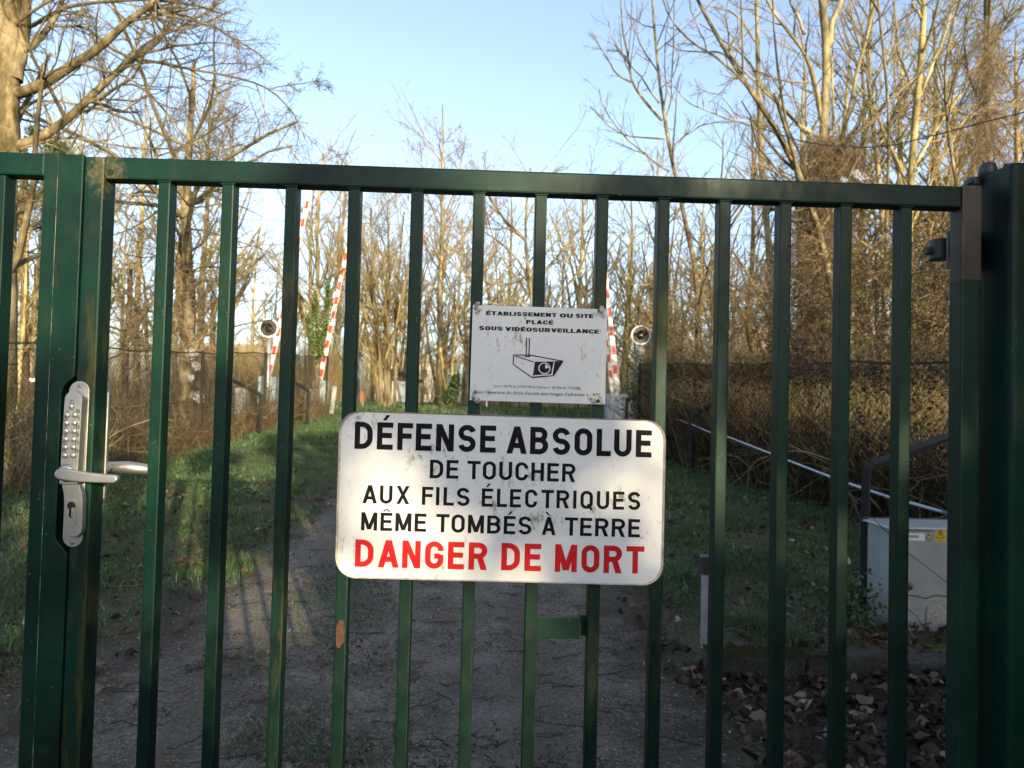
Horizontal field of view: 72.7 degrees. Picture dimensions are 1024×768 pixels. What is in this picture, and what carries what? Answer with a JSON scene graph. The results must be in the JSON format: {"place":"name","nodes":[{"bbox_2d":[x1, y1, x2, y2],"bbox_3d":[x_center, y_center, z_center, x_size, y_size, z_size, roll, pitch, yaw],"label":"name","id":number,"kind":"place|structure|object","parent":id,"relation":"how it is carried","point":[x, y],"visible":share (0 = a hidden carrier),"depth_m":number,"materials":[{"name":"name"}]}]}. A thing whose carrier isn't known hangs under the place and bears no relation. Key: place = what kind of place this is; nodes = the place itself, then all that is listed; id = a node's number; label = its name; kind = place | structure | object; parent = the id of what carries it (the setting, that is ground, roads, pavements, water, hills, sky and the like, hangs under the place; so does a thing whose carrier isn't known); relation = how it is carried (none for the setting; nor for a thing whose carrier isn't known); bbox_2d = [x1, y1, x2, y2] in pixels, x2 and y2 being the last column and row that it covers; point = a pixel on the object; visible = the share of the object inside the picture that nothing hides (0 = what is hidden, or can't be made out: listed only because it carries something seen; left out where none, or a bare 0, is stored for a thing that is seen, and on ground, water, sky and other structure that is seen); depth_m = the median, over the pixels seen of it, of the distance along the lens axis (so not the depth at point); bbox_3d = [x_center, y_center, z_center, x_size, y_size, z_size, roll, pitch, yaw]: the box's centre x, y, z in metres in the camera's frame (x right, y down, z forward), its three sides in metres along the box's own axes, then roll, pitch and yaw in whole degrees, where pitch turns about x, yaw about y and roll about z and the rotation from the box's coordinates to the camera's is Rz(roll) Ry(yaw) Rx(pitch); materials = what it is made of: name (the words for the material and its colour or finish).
{"place":"outdoors","nodes":[
{"label":"outdoors","id":0,"kind":"place"},
{"bbox_2d":[0,409,741,767],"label":"path","id":1,"kind":"structure","parent":0,"point":[564,709],"depth_m":3.31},
{"bbox_2d":[0,152,86,767],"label":"metal gate","id":2,"kind":"structure","parent":1,"relation":"on","point":[62,176],"depth_m":1.36,"materials":[{"name":"metal"}]},
{"bbox_2d":[173,543,455,764],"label":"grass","id":3,"kind":"structure","parent":1,"relation":"on","point":[298,729],"depth_m":2.88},
{"bbox_2d":[1,464,852,767],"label":"leaf crumbs","id":4,"kind":"object","parent":1,"relation":"on","point":[419,674],"visible":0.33,"depth_m":3.31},
{"bbox_2d":[0,460,867,767],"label":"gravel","id":5,"kind":"structure","parent":1,"relation":"on","point":[378,680],"depth_m":3.23,"materials":[{"name":"gravel"}]},
{"bbox_2d":[964,161,1023,767],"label":"gate pillar","id":6,"kind":"structure","parent":1,"relation":"on","point":[1001,641],"depth_m":1.37,"materials":[{"name":"metal"}]},
{"bbox_2d":[61,157,981,767],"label":"metal gate","id":7,"kind":"structure","parent":6,"relation":"attached to","point":[957,249],"depth_m":1.39,"materials":[{"name":"metal"}]},
{"bbox_2d":[54,381,147,546],"bbox_3d":[-0.807,0.157,1.388,0.122,0.322,0.154,2,-2,-2],"label":"code lock","id":8,"kind":"object","parent":7,"relation":"attached to","point":[72,474],"visible":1,"depth_m":1.33,"materials":[{"name":"metal"}]},
{"bbox_2d":[335,411,665,584],"bbox_3d":[-0.020,0.224,1.369,0.642,0.328,0.014,2,-2,-2],"label":"warning sign","id":9,"kind":"object","parent":7,"relation":"attached to","point":[483,498],"visible":1,"depth_m":1.36,"materials":[{"name":"white metal"}]},
{"bbox_2d":[470,301,606,405],"bbox_3d":[0.053,-0.059,1.381,0.269,0.202,0.005,2,-2,-2],"label":"surveillance sign","id":10,"kind":"object","parent":7,"relation":"attached to","point":[538,354],"visible":1,"depth_m":1.38,"materials":[{"name":"metal"}]},
{"bbox_2d":[0,395,947,767],"bbox_3d":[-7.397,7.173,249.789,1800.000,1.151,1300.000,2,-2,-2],"label":"ground","id":11,"kind":"structure","parent":0,"point":[106,643],"depth_m":4.26,"materials":[{"name":"plant"}]},
{"bbox_2d":[16,205,40,413],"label":"bare tree","id":12,"kind":"object","parent":11,"relation":"on","point":[25,308],"visible":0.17,"depth_m":16.76,"materials":[{"name":"brown plant"}]},
{"bbox_2d":[18,124,80,404],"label":"bare tree","id":13,"kind":"object","parent":11,"relation":"on","point":[55,149],"visible":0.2,"depth_m":19.60,"materials":[{"name":"brown plant"}]},
{"bbox_2d":[17,91,122,400],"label":"bare tree","id":14,"kind":"object","parent":11,"relation":"on","point":[34,336],"visible":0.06,"depth_m":21.47,"materials":[{"name":"brown plant"}]},
{"bbox_2d":[21,5,144,225],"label":"bare tree","id":15,"kind":"object","parent":11,"relation":"on","point":[83,96],"visible":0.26,"depth_m":23.68,"materials":[{"name":"brown plant"}]},
{"bbox_2d":[45,31,197,399],"bbox_3d":[-14.040,-5.521,24.186,5.125,12.716,5.451,2,-2,-35],"label":"bare tree","id":16,"kind":"object","parent":11,"relation":"on","point":[142,207],"visible":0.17,"depth_m":23.67,"materials":[{"name":"brown plant"}]},
{"bbox_2d":[109,263,150,414],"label":"bare tree","id":17,"kind":"object","parent":11,"relation":"on","point":[129,288],"visible":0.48,"depth_m":16.74,"materials":[{"name":"brown plant"}]},
{"bbox_2d":[9,367,300,475],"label":"undergrowth","id":18,"kind":"object","parent":11,"relation":"on","point":[32,411],"visible":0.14,"depth_m":13.54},
{"bbox_2d":[111,207,200,406],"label":"bare tree","id":19,"kind":"object","parent":11,"relation":"on","point":[123,298],"visible":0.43,"depth_m":19.73,"materials":[{"name":"brown plant"}]},
{"bbox_2d":[112,199,218,394],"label":"bare tree","id":20,"kind":"object","parent":11,"relation":"on","point":[173,325],"visible":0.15,"depth_m":21.26,"materials":[{"name":"brown plant"}]},
{"bbox_2d":[3,342,328,491],"bbox_3d":[-5.244,0.350,12.496,0.088,2.658,14.311,1,-2,0],"label":"chain link fence","id":21,"kind":"object","parent":11,"relation":"on","point":[202,375],"visible":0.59,"depth_m":11.26,"materials":[{"name":"metal"}]},
{"bbox_2d":[18,0,315,428],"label":"bare tree","id":22,"kind":"object","parent":11,"relation":"on","point":[185,192],"visible":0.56,"depth_m":14.66,"materials":[{"name":"brown plant"}]},
{"bbox_2d":[108,186,245,390],"bbox_3d":[-6.544,-1.838,12.928,3.860,3.928,3.017,2,-2,-2],"label":"creeper","id":23,"kind":"object","parent":22,"relation":"attached to","point":[148,310],"visible":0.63,"depth_m":12.77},
{"bbox_2d":[119,56,219,397],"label":"bare tree","id":24,"kind":"object","parent":11,"relation":"on","point":[175,337],"visible":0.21,"depth_m":27.44,"materials":[{"name":"brown plant"}]},
{"bbox_2d":[2,364,341,504],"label":"dry stems","id":25,"kind":"object","parent":11,"relation":"on","point":[239,428],"visible":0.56,"depth_m":11.06,"materials":[{"name":"brown plant"}]},
{"bbox_2d":[5,349,342,465],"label":"woody stems","id":26,"kind":"object","parent":11,"relation":"on","point":[174,420],"visible":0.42,"depth_m":10.12,"materials":[{"name":"brown plant"}]},
{"bbox_2d":[0,0,355,484],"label":"bare tree","id":27,"kind":"object","parent":11,"relation":"on","point":[17,45],"visible":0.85,"depth_m":7.90,"materials":[{"name":"brown plant"}]},
{"bbox_2d":[144,42,267,400],"bbox_3d":[-10.473,-5.721,25.517,4.656,13.493,5.444,3,-2,-43],"label":"bare tree","id":28,"kind":"object","parent":11,"relation":"on","point":[244,261],"visible":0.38,"depth_m":25.58,"materials":[{"name":"brown plant"}]},
{"bbox_2d":[0,407,433,684],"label":"grass","id":29,"kind":"structure","parent":11,"relation":"on","point":[206,453],"depth_m":6.72,"materials":[{"name":"plant"}]},
{"bbox_2d":[177,77,284,323],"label":"bare tree","id":30,"kind":"object","parent":11,"relation":"on","point":[244,285],"visible":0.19,"depth_m":30.05,"materials":[{"name":"brown plant"}]},
{"bbox_2d":[131,330,385,402],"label":"undergrowth","id":31,"kind":"object","parent":11,"relation":"on","point":[336,380],"visible":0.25,"depth_m":23.66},
{"bbox_2d":[215,202,306,367],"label":"bare tree","id":32,"kind":"object","parent":11,"relation":"on","point":[254,315],"visible":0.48,"depth_m":43.67,"materials":[{"name":"brown plant"}]},
{"bbox_2d":[259,318,278,415],"bbox_3d":[-5.750,-0.235,16.349,0.455,2.621,0.320,2,-2,-2],"label":"crossing signal","id":33,"kind":"object","parent":11,"relation":"on","point":[265,330],"visible":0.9,"depth_m":16.38,"materials":[{"name":"white paint"}]},
{"bbox_2d":[257,190,312,415],"bbox_3d":[-5.783,-2.240,17.920,1.235,6.328,0.460,2,-2,-2],"label":"level crossing barrier","id":34,"kind":"object","parent":11,"relation":"on","point":[302,226],"visible":0.22,"depth_m":17.85,"materials":[{"name":"metal"}]},
{"bbox_2d":[266,141,349,360],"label":"bare tree","id":35,"kind":"object","parent":11,"relation":"on","point":[309,291],"visible":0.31,"depth_m":41.46,"materials":[{"name":"brown plant"}]},
{"bbox_2d":[238,113,384,396],"bbox_3d":[-6.138,-3.836,20.920,4.562,9.430,4.079,2,-2,-2],"label":"ivy clad tree","id":36,"kind":"object","parent":11,"relation":"on","point":[316,341],"visible":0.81,"depth_m":20.70,"materials":[{"name":"brown plant"}]},
{"bbox_2d":[301,142,394,382],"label":"bare tree","id":37,"kind":"object","parent":11,"relation":"on","point":[338,327],"visible":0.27,"depth_m":39.65,"materials":[{"name":"brown plant"}]},
{"bbox_2d":[300,206,406,378],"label":"bare tree","id":38,"kind":"object","parent":11,"relation":"on","point":[361,323],"visible":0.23,"depth_m":29.47,"materials":[{"name":"brown plant"}]},
{"bbox_2d":[308,154,440,406],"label":"multi stem tree","id":39,"kind":"object","parent":11,"relation":"on","point":[381,365],"visible":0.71,"depth_m":22.93,"materials":[{"name":"brown plant"}]},
{"bbox_2d":[363,216,469,378],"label":"bare tree","id":40,"kind":"object","parent":11,"relation":"on","point":[402,376],"visible":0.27,"depth_m":30.73,"materials":[{"name":"brown plant"}]},
{"bbox_2d":[400,263,469,403],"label":"bare tree","id":41,"kind":"object","parent":11,"relation":"on","point":[445,326],"visible":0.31,"depth_m":36.22,"materials":[{"name":"brown plant"}]},
{"bbox_2d":[396,116,492,403],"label":"bare tree","id":42,"kind":"object","parent":11,"relation":"on","point":[443,278],"visible":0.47,"depth_m":35.97,"materials":[{"name":"brown plant"}]},
{"bbox_2d":[380,78,516,405],"bbox_3d":[-2.691,-5.150,27.094,6.894,12.607,5.508,0,-2,40],"label":"bare tree","id":43,"kind":"object","parent":11,"relation":"on","point":[440,335],"visible":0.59,"depth_m":27.09,"materials":[{"name":"brown plant"}]},
{"bbox_2d":[423,196,503,408],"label":"ivy clad tree","id":44,"kind":"object","parent":11,"relation":"on","point":[449,393],"visible":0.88,"depth_m":24.96,"materials":[{"name":"brown plant"}]},
{"bbox_2d":[0,473,945,767],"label":"fallen leaves","id":45,"kind":"object","parent":11,"relation":"on","point":[876,697],"depth_m":3.28,"materials":[{"name":"plant"}]},
{"bbox_2d":[18,311,934,412],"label":"undergrowth","id":46,"kind":"object","parent":11,"relation":"on","point":[428,387],"visible":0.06,"depth_m":34.35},
{"bbox_2d":[422,196,532,404],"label":"bare tree","id":47,"kind":"object","parent":11,"relation":"on","point":[465,318],"visible":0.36,"depth_m":32.76,"materials":[{"name":"brown plant"}]},
{"bbox_2d":[444,149,520,322],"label":"bare tree","id":48,"kind":"object","parent":11,"relation":"on","point":[487,226],"visible":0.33,"depth_m":38.30,"materials":[{"name":"brown plant"}]},
{"bbox_2d":[18,231,948,406],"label":"distant woodland","id":49,"kind":"object","parent":11,"relation":"on","point":[552,287],"visible":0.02,"depth_m":60.45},
{"bbox_2d":[443,220,528,405],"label":"bare tree","id":50,"kind":"object","parent":11,"relation":"on","point":[497,302],"visible":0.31,"depth_m":30.15,"materials":[{"name":"brown plant"}]},
{"bbox_2d":[469,145,549,405],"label":"bare tree","id":51,"kind":"object","parent":11,"relation":"on","point":[511,219],"visible":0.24,"depth_m":40.36,"materials":[{"name":"brown plant"}]},
{"bbox_2d":[424,88,653,308],"bbox_3d":[0.575,-3.579,20.463,7.080,9.398,4.351,2,-2,-25],"label":"bare tree","id":52,"kind":"object","parent":11,"relation":"on","point":[528,278],"visible":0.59,"depth_m":20.15,"materials":[{"name":"brown plant"}]},
{"bbox_2d":[503,199,590,407],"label":"bare tree","id":53,"kind":"object","parent":11,"relation":"on","point":[563,281],"visible":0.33,"depth_m":30.33,"materials":[{"name":"brown plant"}]},
{"bbox_2d":[524,204,645,408],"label":"bare tree","id":54,"kind":"object","parent":11,"relation":"on","point":[585,290],"visible":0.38,"depth_m":28.47,"materials":[{"name":"brown plant"}]},
{"bbox_2d":[547,126,647,407],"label":"bare tree","id":55,"kind":"object","parent":11,"relation":"on","point":[585,239],"visible":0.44,"depth_m":38.09,"materials":[{"name":"brown plant"}]},
{"bbox_2d":[587,201,652,391],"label":"bare tree","id":56,"kind":"object","parent":11,"relation":"on","point":[617,294],"visible":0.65,"depth_m":27.03,"materials":[{"name":"brown plant"}]},
{"bbox_2d":[604,276,635,418],"bbox_3d":[2.757,-1.676,18.333,1.177,5.820,0.810,2,-2,-2],"label":"level crossing barrier","id":57,"kind":"object","parent":11,"relation":"on","point":[612,340],"visible":0.53,"depth_m":18.07,"materials":[{"name":"metal"}]},
{"bbox_2d":[587,154,680,374],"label":"bare tree","id":58,"kind":"object","parent":11,"relation":"on","point":[631,219],"visible":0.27,"depth_m":40.32,"materials":[{"name":"brown plant"}]},
{"bbox_2d":[618,325,673,418],"bbox_3d":[2.774,0.095,14.422,1.167,2.652,0.916,1,-2,8],"label":"crossing signal","id":59,"kind":"object","parent":11,"relation":"on","point":[637,338],"visible":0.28,"depth_m":14.55,"materials":[{"name":"white paint"}]},
{"bbox_2d":[607,251,692,414],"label":"bare tree","id":60,"kind":"object","parent":11,"relation":"on","point":[632,325],"visible":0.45,"depth_m":21.93,"materials":[{"name":"brown plant"}]},
{"bbox_2d":[591,116,742,357],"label":"bare tree","id":61,"kind":"object","parent":11,"relation":"on","point":[653,204],"visible":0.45,"depth_m":36.11,"materials":[{"name":"brown plant"}]},
{"bbox_2d":[606,241,739,409],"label":"bare tree","id":62,"kind":"object","parent":11,"relation":"on","point":[675,305],"visible":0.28,"depth_m":19.01,"materials":[{"name":"brown plant"}]},
{"bbox_2d":[608,176,740,387],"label":"bare tree","id":63,"kind":"object","parent":11,"relation":"on","point":[670,265],"visible":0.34,"depth_m":25.84,"materials":[{"name":"brown plant"}]},
{"bbox_2d":[580,0,800,425],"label":"bare tree","id":64,"kind":"object","parent":11,"relation":"on","point":[671,150],"visible":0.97,"depth_m":13.19,"materials":[{"name":"brown plant"}]},
{"bbox_2d":[641,154,763,354],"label":"bare tree","id":65,"kind":"object","parent":11,"relation":"on","point":[693,237],"visible":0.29,"depth_m":24.49,"materials":[{"name":"brown plant"}]},
{"bbox_2d":[698,554,708,647],"bbox_3d":[1.063,1.230,3.783,0.092,0.594,0.070,2,-2,-2],"label":"marker post","id":66,"kind":"object","parent":11,"relation":"on","point":[703,567],"visible":0.33,"depth_m":3.76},
{"bbox_2d":[671,102,761,323],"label":"bare tree","id":67,"kind":"object","parent":11,"relation":"on","point":[723,158],"visible":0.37,"depth_m":25.06,"materials":[{"name":"brown plant"}]},
{"bbox_2d":[668,203,767,406],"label":"bare tree","id":68,"kind":"object","parent":11,"relation":"on","point":[703,304],"visible":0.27,"depth_m":19.33,"materials":[{"name":"brown plant"}]},
{"bbox_2d":[670,226,790,426],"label":"bare tree","id":69,"kind":"object","parent":11,"relation":"on","point":[729,299],"visible":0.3,"depth_m":16.86,"materials":[{"name":"brown plant"}]},
{"bbox_2d":[710,77,795,413],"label":"bare tree","id":70,"kind":"object","parent":11,"relation":"on","point":[752,220],"visible":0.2,"depth_m":24.16,"materials":[{"name":"brown plant"}]},
{"bbox_2d":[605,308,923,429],"bbox_3d":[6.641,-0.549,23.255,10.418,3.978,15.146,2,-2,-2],"label":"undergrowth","id":71,"kind":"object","parent":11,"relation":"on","point":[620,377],"visible":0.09,"depth_m":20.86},
{"bbox_2d":[582,306,948,520],"bbox_3d":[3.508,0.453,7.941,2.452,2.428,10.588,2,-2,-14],"label":"brambles","id":72,"kind":"object","parent":11,"relation":"on","point":[700,447],"visible":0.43,"depth_m":7.91,"materials":[{"name":"plant"}]},
{"bbox_2d":[851,210,949,393],"bbox_3d":[4.793,-0.943,7.830,1.714,2.328,3.571,1,-2,32],"label":"creeper","id":73,"kind":"object","parent":72,"relation":"on","point":[927,329],"visible":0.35,"depth_m":7.49,"materials":[{"name":"plant"}]},
{"bbox_2d":[588,267,947,532],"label":"woody stems","id":74,"kind":"object","parent":11,"relation":"on","point":[827,469],"visible":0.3,"depth_m":8.08,"materials":[{"name":"brown plant"}]},
{"bbox_2d":[649,0,901,445],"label":"bare tree","id":75,"kind":"object","parent":11,"relation":"on","point":[739,75],"visible":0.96,"depth_m":12.21,"materials":[{"name":"brown plant"}]},
{"bbox_2d":[637,360,948,517],"bbox_3d":[3.307,0.672,8.041,0.088,2.314,9.288,2,-2,-13],"label":"chain link fence","id":76,"kind":"object","parent":11,"relation":"on","point":[805,363],"visible":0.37,"depth_m":7.80,"materials":[{"name":"metal"}]},
{"bbox_2d":[669,0,933,420],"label":"bare tree","id":77,"kind":"object","parent":11,"relation":"on","point":[766,215],"visible":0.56,"depth_m":14.21,"materials":[{"name":"brown plant"}]},
{"bbox_2d":[731,529,887,639],"bbox_3d":[2.239,1.131,4.016,2.199,0.595,0.578,2,-2,-2],"label":"ivy ground cover","id":78,"kind":"object","parent":11,"relation":"on","point":[855,597],"visible":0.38,"depth_m":3.95,"materials":[{"name":"green plant"}]},
{"bbox_2d":[714,0,916,452],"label":"vine clad tree","id":79,"kind":"object","parent":11,"relation":"on","point":[825,167],"visible":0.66,"depth_m":13.08,"materials":[{"name":"brown plant"}]},
{"bbox_2d":[625,232,872,400],"bbox_3d":[4.413,-1.178,13.194,4.775,3.661,3.563,2,-2,-2],"label":"creeper","id":80,"kind":"object","parent":79,"relation":"attached to","point":[732,297],"visible":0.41,"depth_m":12.98,"materials":[{"name":"plant"}]},
{"bbox_2d":[702,644,945,682],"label":"stone kerb","id":81,"kind":"structure","parent":11,"relation":"on","point":[798,662],"depth_m":3.50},
{"bbox_2d":[731,542,945,689],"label":"dry stems","id":82,"kind":"object","parent":11,"relation":"on","point":[758,596],"visible":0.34,"depth_m":3.88,"materials":[{"name":"brown plant"}]},
{"bbox_2d":[724,21,969,416],"bbox_3d":[10.615,-5.592,21.434,7.690,14.202,8.179,1,-2,14],"label":"bare tree","id":83,"kind":"object","parent":11,"relation":"on","point":[806,105],"visible":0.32,"depth_m":22.64,"materials":[{"name":"brown plant"}]},
{"bbox_2d":[746,0,965,420],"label":"bare tree","id":84,"kind":"object","parent":11,"relation":"on","point":[845,105],"visible":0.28,"depth_m":21.70,"materials":[{"name":"brown plant"}]},
{"bbox_2d":[765,2,950,424],"bbox_3d":[11.066,-5.316,22.032,5.282,13.948,6.506,3,-2,-39],"label":"bare tree","id":85,"kind":"object","parent":11,"relation":"on","point":[863,81],"visible":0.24,"depth_m":21.66,"materials":[{"name":"brown plant"}]},
{"bbox_2d":[782,0,949,443],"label":"bare tree","id":86,"kind":"object","parent":11,"relation":"on","point":[868,48],"visible":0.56,"depth_m":15.38,"materials":[{"name":"brown plant"}]},
{"bbox_2d":[792,147,946,440],"bbox_3d":[8.269,-1.815,15.800,3.965,6.689,3.887,3,-2,-40],"label":"bare tree","id":87,"kind":"object","parent":11,"relation":"on","point":[874,210],"visible":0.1,"depth_m":16.07,"materials":[{"name":"brown plant"}]},
{"bbox_2d":[842,0,943,447],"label":"bare tree","id":88,"kind":"object","parent":11,"relation":"on","point":[887,169],"visible":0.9,"depth_m":10.80,"materials":[{"name":"brown plant"}]},
{"bbox_2d":[733,182,949,423],"bbox_3d":[5.575,-1.123,9.664,4.940,3.623,3.603,2,-2,-2],"label":"creeper","id":89,"kind":"object","parent":88,"relation":"attached to","point":[815,306],"visible":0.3,"depth_m":9.52,"materials":[{"name":"plant"}]},
{"bbox_2d":[765,0,1023,350],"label":"bare tree","id":90,"kind":"object","parent":11,"relation":"on","point":[919,89],"visible":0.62,"depth_m":14.45,"materials":[{"name":"brown plant"}]},
{"bbox_2d":[860,433,947,612],"bbox_3d":[2.484,0.896,4.374,0.855,1.183,0.059,2,-2,-27],"label":"bent rail post","id":91,"kind":"object","parent":11,"relation":"on","point":[870,466],"visible":0.59,"depth_m":4.19,"materials":[{"name":"metal"}]},
{"bbox_2d":[862,517,946,630],"bbox_3d":[2.443,1.111,4.024,0.702,0.623,0.295,2,-2,-2],"label":"electrical cabinet","id":92,"kind":"object","parent":11,"relation":"on","point":[927,587],"visible":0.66,"depth_m":3.90,"materials":[{"name":"metal"}]},
{"bbox_2d":[796,3,1023,402],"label":"bare tree","id":93,"kind":"object","parent":11,"relation":"on","point":[899,177],"visible":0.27,"depth_m":19.76,"materials":[{"name":"brown plant"}]},
{"bbox_2d":[841,0,1023,268],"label":"bare tree","id":94,"kind":"object","parent":11,"relation":"on","point":[926,179],"visible":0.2,"depth_m":19.85,"materials":[{"name":"brown plant"}]},
{"bbox_2d":[851,0,1023,347],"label":"vine clad tree","id":95,"kind":"object","parent":11,"relation":"on","point":[985,79],"visible":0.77,"depth_m":11.10,"materials":[{"name":"brown plant"}]},
{"bbox_2d":[855,0,1023,303],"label":"bare tree","id":96,"kind":"object","parent":11,"relation":"on","point":[947,116],"visible":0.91,"depth_m":9.27,"materials":[{"name":"brown plant"}]},
{"bbox_2d":[855,0,1023,397],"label":"bare tree","id":97,"kind":"object","parent":11,"relation":"on","point":[936,72],"visible":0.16,"depth_m":21.23,"materials":[{"name":"brown plant"}]},
{"bbox_2d":[855,0,1023,263],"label":"bare tree","id":98,"kind":"object","parent":11,"relation":"on","point":[1010,3],"visible":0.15,"depth_m":20.57,"materials":[{"name":"brown plant"}]},
{"bbox_2d":[857,19,1023,237],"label":"bare tree","id":99,"kind":"object","parent":11,"relation":"on","point":[1016,118],"visible":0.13,"depth_m":17.70,"materials":[{"name":"brown plant"}]},
{"bbox_2d":[234,399,763,423],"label":"grass","id":100,"kind":"structure","parent":0,"point":[503,409],"depth_m":22.18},
{"bbox_2d":[17,0,1023,403],"label":"sky","id":101,"kind":"structure","parent":0,"point":[496,67],"materials":[{"name":"blue"}]},
{"bbox_2d":[631,459,860,647],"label":"grass","id":102,"kind":"structure","parent":0,"point":[683,477],"depth_m":5.59,"materials":[{"name":"plant"}]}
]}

